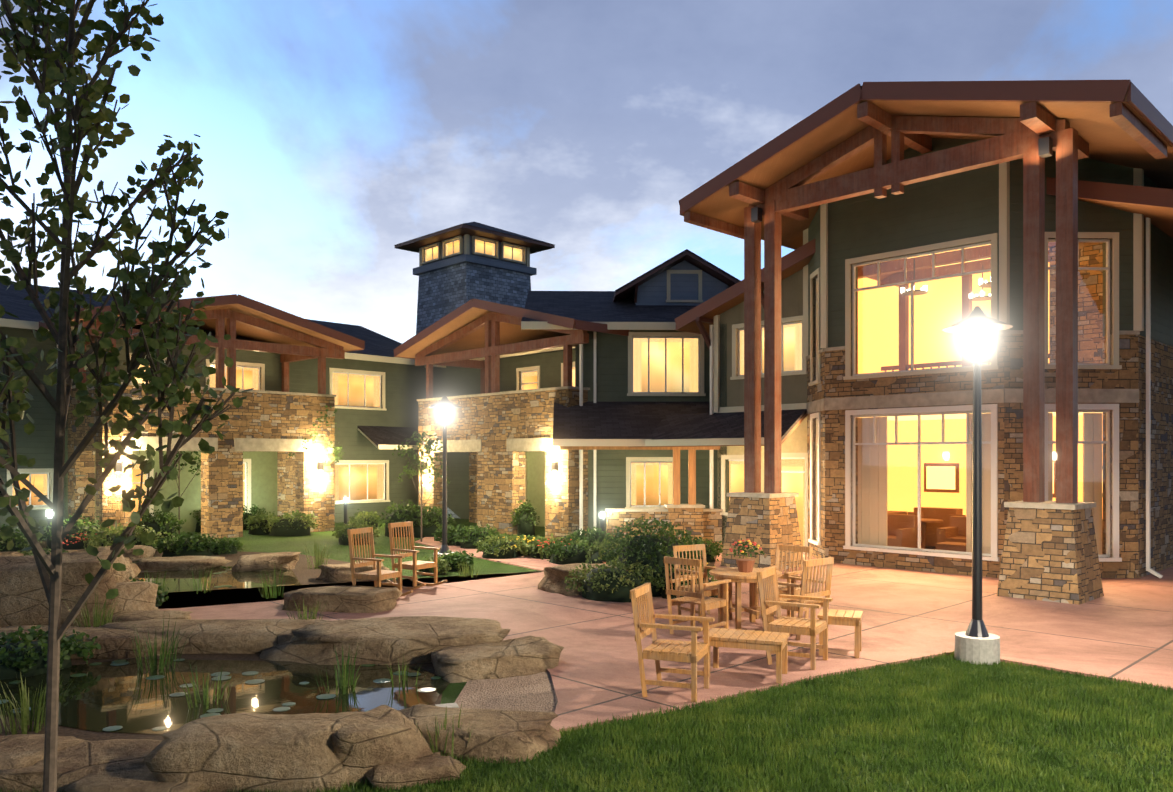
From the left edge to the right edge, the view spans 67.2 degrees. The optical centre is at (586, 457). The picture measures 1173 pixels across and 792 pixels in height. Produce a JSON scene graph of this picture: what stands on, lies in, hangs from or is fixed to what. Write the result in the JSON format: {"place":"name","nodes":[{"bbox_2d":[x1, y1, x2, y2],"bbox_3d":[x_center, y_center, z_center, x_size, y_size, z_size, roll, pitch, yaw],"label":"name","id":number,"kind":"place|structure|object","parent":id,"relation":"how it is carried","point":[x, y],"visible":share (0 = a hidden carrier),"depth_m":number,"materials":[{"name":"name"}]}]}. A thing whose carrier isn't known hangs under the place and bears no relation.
{"place":"outdoors","nodes":[
{"label":"outdoors","id":0,"kind":"place"},
{"bbox_2d":[134,566,300,592],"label":"pond water","id":1,"kind":"structure","parent":0,"point":[175,580],"depth_m":16.64,"materials":[{"name":"green liquid"}]},
{"bbox_2d":[0,653,441,740],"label":"pond edge","id":2,"kind":"object","parent":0,"point":[88,735],"depth_m":7.58,"materials":[{"name":"stone"}]},
{"bbox_2d":[0,659,449,733],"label":"pond water","id":3,"kind":"structure","parent":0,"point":[129,698],"depth_m":8.59,"materials":[{"name":"grey liquid"}]},
{"bbox_2d":[0,569,440,730],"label":"lily pads","id":4,"kind":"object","parent":3,"relation":"on","point":[213,712],"visible":0.65,"depth_m":8.91,"materials":[{"name":"green plant"}]},
{"bbox_2d":[125,563,426,709],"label":"pond reeds","id":5,"kind":"object","parent":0,"point":[342,682],"visible":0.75,"depth_m":9.30,"materials":[{"name":"green plant"}]},
{"bbox_2d":[64,429,544,532],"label":"doors","id":6,"kind":"structure","parent":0,"point":[263,479],"depth_m":28.62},
{"bbox_2d":[91,571,553,639],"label":"patio path","id":7,"kind":"structure","parent":0,"point":[516,603],"depth_m":13.78,"materials":[{"name":"concrete"}]},
{"bbox_2d":[0,533,715,756],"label":"grass tuft","id":8,"kind":"object","parent":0,"point":[24,709],"visible":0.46,"depth_m":7.44,"materials":[{"name":"green plant"}]},
{"bbox_2d":[358,428,377,447],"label":"roof trim","id":9,"kind":"structure","parent":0,"point":[372,442],"depth_m":31.27,"materials":[{"name":"beige wood"}]},
{"bbox_2d":[63,532,761,562],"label":"flowers","id":10,"kind":"object","parent":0,"point":[731,550],"visible":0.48,"depth_m":19.29,"materials":[{"name":"red plant"}]},
{"bbox_2d":[415,537,558,570],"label":"patio path","id":11,"kind":"structure","parent":0,"point":[539,564],"depth_m":19.63,"materials":[{"name":"concrete"}]},
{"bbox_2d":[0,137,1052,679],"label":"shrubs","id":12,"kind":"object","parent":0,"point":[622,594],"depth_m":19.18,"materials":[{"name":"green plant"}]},
{"bbox_2d":[720,269,806,406],"bbox_3d":[4.385,-2.839,21.800,0.300,3.352,2.620,0,0,-44],"label":"wall siding","id":13,"kind":"object","parent":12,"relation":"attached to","point":[793,389],"visible":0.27,"depth_m":21.24,"materials":[{"name":"grey"}]},
{"bbox_2d":[0,0,1172,342],"label":"sky","id":14,"kind":"structure","parent":0,"point":[335,135],"materials":[{"name":"blue"}]},
{"bbox_2d":[0,518,1172,791],"bbox_3d":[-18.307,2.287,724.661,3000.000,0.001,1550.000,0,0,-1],"label":"lawn ground","id":15,"kind":"structure","parent":0,"point":[274,544],"depth_m":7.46,"materials":[{"name":"green plant"}]},
{"bbox_2d":[27,540,373,584],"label":"boulders","id":16,"kind":"object","parent":15,"relation":"on","point":[304,574],"visible":0.11,"depth_m":19.06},
{"bbox_2d":[46,509,51,543],"bbox_3d":[-13.860,1.807,22.779,0.170,0.960,0.170,0,0,-1],"label":"bollard light","id":17,"kind":"object","parent":16,"relation":"on","point":[49,518],"visible":0.4,"depth_m":22.72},
{"bbox_2d":[0,545,616,791],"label":"boulders","id":18,"kind":"object","parent":15,"relation":"on","point":[384,746],"visible":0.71,"depth_m":9.03,"materials":[{"name":"brown stone"}]},
{"bbox_2d":[343,497,347,524],"bbox_3d":[-8.215,1.807,30.102,0.170,0.960,0.170,0,0,-1],"label":"bollard light","id":19,"kind":"object","parent":15,"relation":"on","point":[345,512],"visible":0.81,"depth_m":30.04,"materials":[{"name":"grey metal"}]},
{"bbox_2d":[0,0,717,791],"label":"tree","id":20,"kind":"object","parent":15,"relation":"on","point":[24,18],"depth_m":3.74,"materials":[{"name":"green plant"}]},
{"bbox_2d":[0,405,764,677],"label":"shrub foliage","id":21,"kind":"object","parent":15,"relation":"on","point":[70,645],"visible":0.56,"depth_m":20.15,"materials":[{"name":"green plant"}]},
{"bbox_2d":[427,396,461,553],"bbox_3d":[-2.994,0.347,18.621,0.740,3.320,0.740,0,0,-1],"label":"lamp post","id":22,"kind":"object","parent":15,"relation":"on","point":[444,402],"visible":0.96,"depth_m":18.58,"materials":[{"name":"black metal"}]},
{"bbox_2d":[437,407,452,421],"bbox_3d":[-2.994,-0.908,18.621,0.340,0.300,0.340,0,0,-1],"label":"lamp lantern","id":23,"kind":"object","parent":22,"relation":"attached to","point":[442,413],"visible":0.9,"depth_m":18.52,"materials":[{"name":"white glass"}]},
{"bbox_2d":[454,671,557,711],"bbox_3d":[-1.000,2.279,8.820,1.442,0.001,3.640,0,0,-1],"label":"gravel bed","id":24,"kind":"object","parent":15,"relation":"on","point":[534,692],"visible":0.22,"depth_m":8.50,"materials":[{"name":"beige gravel"}]},
{"bbox_2d":[435,703,458,707],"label":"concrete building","id":25,"kind":"structure","parent":24,"relation":"on","point":[451,705],"depth_m":7.58,"materials":[{"name":"white concrete"}]},
{"bbox_2d":[0,161,1143,553],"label":"building trim","id":26,"kind":"structure","parent":15,"relation":"on","point":[820,273],"depth_m":20.70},
{"bbox_2d":[13,364,574,511],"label":"lit windows","id":27,"kind":"structure","parent":26,"relation":"attached to","point":[358,481],"depth_m":31.46,"materials":[{"name":"yellow glass"}]},
{"bbox_2d":[0,94,1172,446],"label":"wood soffits","id":28,"kind":"object","parent":26,"relation":"on","point":[1100,132],"visible":0.1,"depth_m":17.25,"materials":[{"name":"brown wood"}]},
{"bbox_2d":[0,86,861,445],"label":"roof shingles","id":29,"kind":"object","parent":28,"relation":"on","point":[642,420],"visible":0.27,"depth_m":24.80,"materials":[{"name":"black"}]},
{"bbox_2d":[416,262,530,518],"bbox_3d":[-4.540,-2.573,35.787,3.900,9.720,3.900,0,0,-44],"label":"tower shaft","id":30,"kind":"object","parent":29,"relation":"on","point":[443,292],"visible":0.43,"depth_m":34.61,"materials":[{"name":"blue stone"}]},
{"bbox_2d":[413,236,728,305],"bbox_3d":[-0.501,-6.538,32.244,4.474,4.250,14.298,0,0,-44],"label":"shingle siding","id":31,"kind":"object","parent":29,"relation":"on","point":[652,291],"visible":0.46,"depth_m":26.99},
{"bbox_2d":[32,80,1172,358],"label":"roof fascia","id":32,"kind":"structure","parent":28,"relation":"attached to","point":[1088,90],"depth_m":16.96,"materials":[{"name":"brown wood"}]},
{"bbox_2d":[426,240,804,545],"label":"lit windows","id":33,"kind":"structure","parent":26,"relation":"attached to","point":[793,482],"depth_m":25.05,"materials":[{"name":"yellow glass"}]},
{"bbox_2d":[855,242,1106,554],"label":"window panes","id":34,"kind":"object","parent":26,"relation":"attached to","point":[955,414],"visible":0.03,"depth_m":17.49,"materials":[{"name":"glass"}]},
{"bbox_2d":[0,138,1172,545],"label":"exterior wall","id":35,"kind":"structure","parent":15,"relation":"on","point":[948,208],"depth_m":24.01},
{"bbox_2d":[64,242,1172,604],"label":"stone veneer walls","id":36,"kind":"structure","parent":15,"relation":"on","point":[1046,554],"depth_m":18.90,"materials":[{"name":"brown stone"}]},
{"bbox_2d":[71,330,1139,511],"bbox_3d":[-1.615,-0.508,21.286,23.957,3.750,12.919,0,0,43],"label":"stone ledge","id":37,"kind":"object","parent":36,"relation":"attached to","point":[877,401],"depth_m":18.87,"materials":[{"name":"beige stone"}]},
{"bbox_2d":[77,101,1166,502],"bbox_3d":[-0.466,-2.806,23.547,26.718,7.065,12.409,0,0,25],"label":"timber frame","id":38,"kind":"object","parent":36,"relation":"on","point":[793,195],"visible":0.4,"depth_m":16.95,"materials":[{"name":"brown wood"}]},
{"bbox_2d":[954,631,999,664],"bbox_3d":[4.418,2.147,9.975,0.480,0.280,0.480,0,0,-1],"label":"lamp post base","id":39,"kind":"object","parent":15,"relation":"on","point":[977,649],"visible":0.79,"depth_m":9.78,"materials":[{"name":"white concrete"}]},
{"bbox_2d":[942,306,1012,637],"bbox_3d":[4.418,0.147,9.975,0.740,3.720,0.740,0,0,-1],"label":"lamp post","id":40,"kind":"object","parent":39,"relation":"on","point":[977,317],"visible":0.94,"depth_m":9.93,"materials":[{"name":"black metal"}]},
{"bbox_2d":[961,327,993,355],"bbox_3d":[4.418,-1.308,9.975,0.340,0.300,0.340,0,0,-1],"label":"lamp lantern","id":41,"kind":"object","parent":40,"relation":"attached to","point":[977,338],"visible":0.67,"depth_m":9.87,"materials":[{"name":"white glass"}]},
{"bbox_2d":[12,217,1162,577],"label":"window frames","id":42,"kind":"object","parent":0,"point":[1112,525],"visible":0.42,"depth_m":17.84,"materials":[{"name":"beige wood"}]},
{"bbox_2d":[498,536,759,568],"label":"flowers","id":43,"kind":"object","parent":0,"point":[750,543],"visible":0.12,"depth_m":15.11,"materials":[{"name":"red plant"}]},
{"bbox_2d":[560,446,719,504],"bbox_3d":[2.064,0.392,22.642,5.500,1.610,0.220,0,0,-1],"label":"porch frame","id":44,"kind":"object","parent":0,"point":[691,475],"visible":0.5,"depth_m":22.56,"materials":[{"name":"wood"}]},
{"bbox_2d":[692,551,717,570],"bbox_3d":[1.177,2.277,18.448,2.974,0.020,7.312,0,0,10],"label":"flowers","id":45,"kind":"object","parent":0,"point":[711,564],"depth_m":18.94,"materials":[{"name":"plant"}]},
{"bbox_2d":[599,511,605,534],"bbox_3d":[0.395,1.807,22.146,0.170,0.960,0.170,0,0,-1],"label":"bollard light","id":46,"kind":"object","parent":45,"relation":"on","point":[602,523],"visible":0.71,"depth_m":22.09,"materials":[{"name":"grey metal"}]},
{"bbox_2d":[717,416,806,545],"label":"interior wall","id":47,"kind":"structure","parent":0,"point":[795,441],"depth_m":21.14,"materials":[{"name":"beige paint"}]},
{"bbox_2d":[528,546,1172,731],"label":"patio","id":48,"kind":"structure","parent":0,"point":[1122,627],"depth_m":11.15,"materials":[{"name":"concrete"}]},
{"bbox_2d":[347,521,862,701],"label":"wooden chairs","id":49,"kind":"object","parent":48,"relation":"on","point":[771,591],"visible":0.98,"depth_m":10.84,"materials":[{"name":"brown wood"}]},
{"bbox_2d":[736,559,754,572],"bbox_3d":[2.134,1.447,11.836,0.260,0.160,0.260,0,0,-1],"label":"flower pot","id":50,"kind":"object","parent":49,"relation":"on","point":[745,565],"visible":1,"depth_m":11.75,"materials":[{"name":"brown ceramic"}]},
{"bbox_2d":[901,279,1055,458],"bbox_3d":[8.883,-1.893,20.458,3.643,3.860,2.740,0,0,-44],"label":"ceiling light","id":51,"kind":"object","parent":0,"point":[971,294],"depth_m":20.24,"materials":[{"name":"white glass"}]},
{"bbox_2d":[858,262,1102,518],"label":"room wall","id":52,"kind":"structure","parent":0,"point":[865,320],"depth_m":22.88,"materials":[{"name":"yellow paint"}]},
{"bbox_2d":[859,244,1102,492],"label":"trim","id":53,"kind":"structure","parent":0,"point":[944,482],"depth_m":22.55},
{"bbox_2d":[887,459,1102,553],"bbox_3d":[9.104,1.122,20.079,3.880,2.270,5.950,0,0,-44],"label":"interior furniture","id":54,"kind":"object","parent":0,"point":[957,518],"depth_m":20.79,"materials":[{"name":"brown wood"}]},
{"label":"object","id":55,"kind":"structure","parent":0,"visible":0},
{"bbox_2d":[858,413,1101,553],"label":"curtains","id":56,"kind":"object","parent":55,"relation":"on","point":[876,517],"depth_m":17.29,"materials":[{"name":"beige fabric"}]}
]}

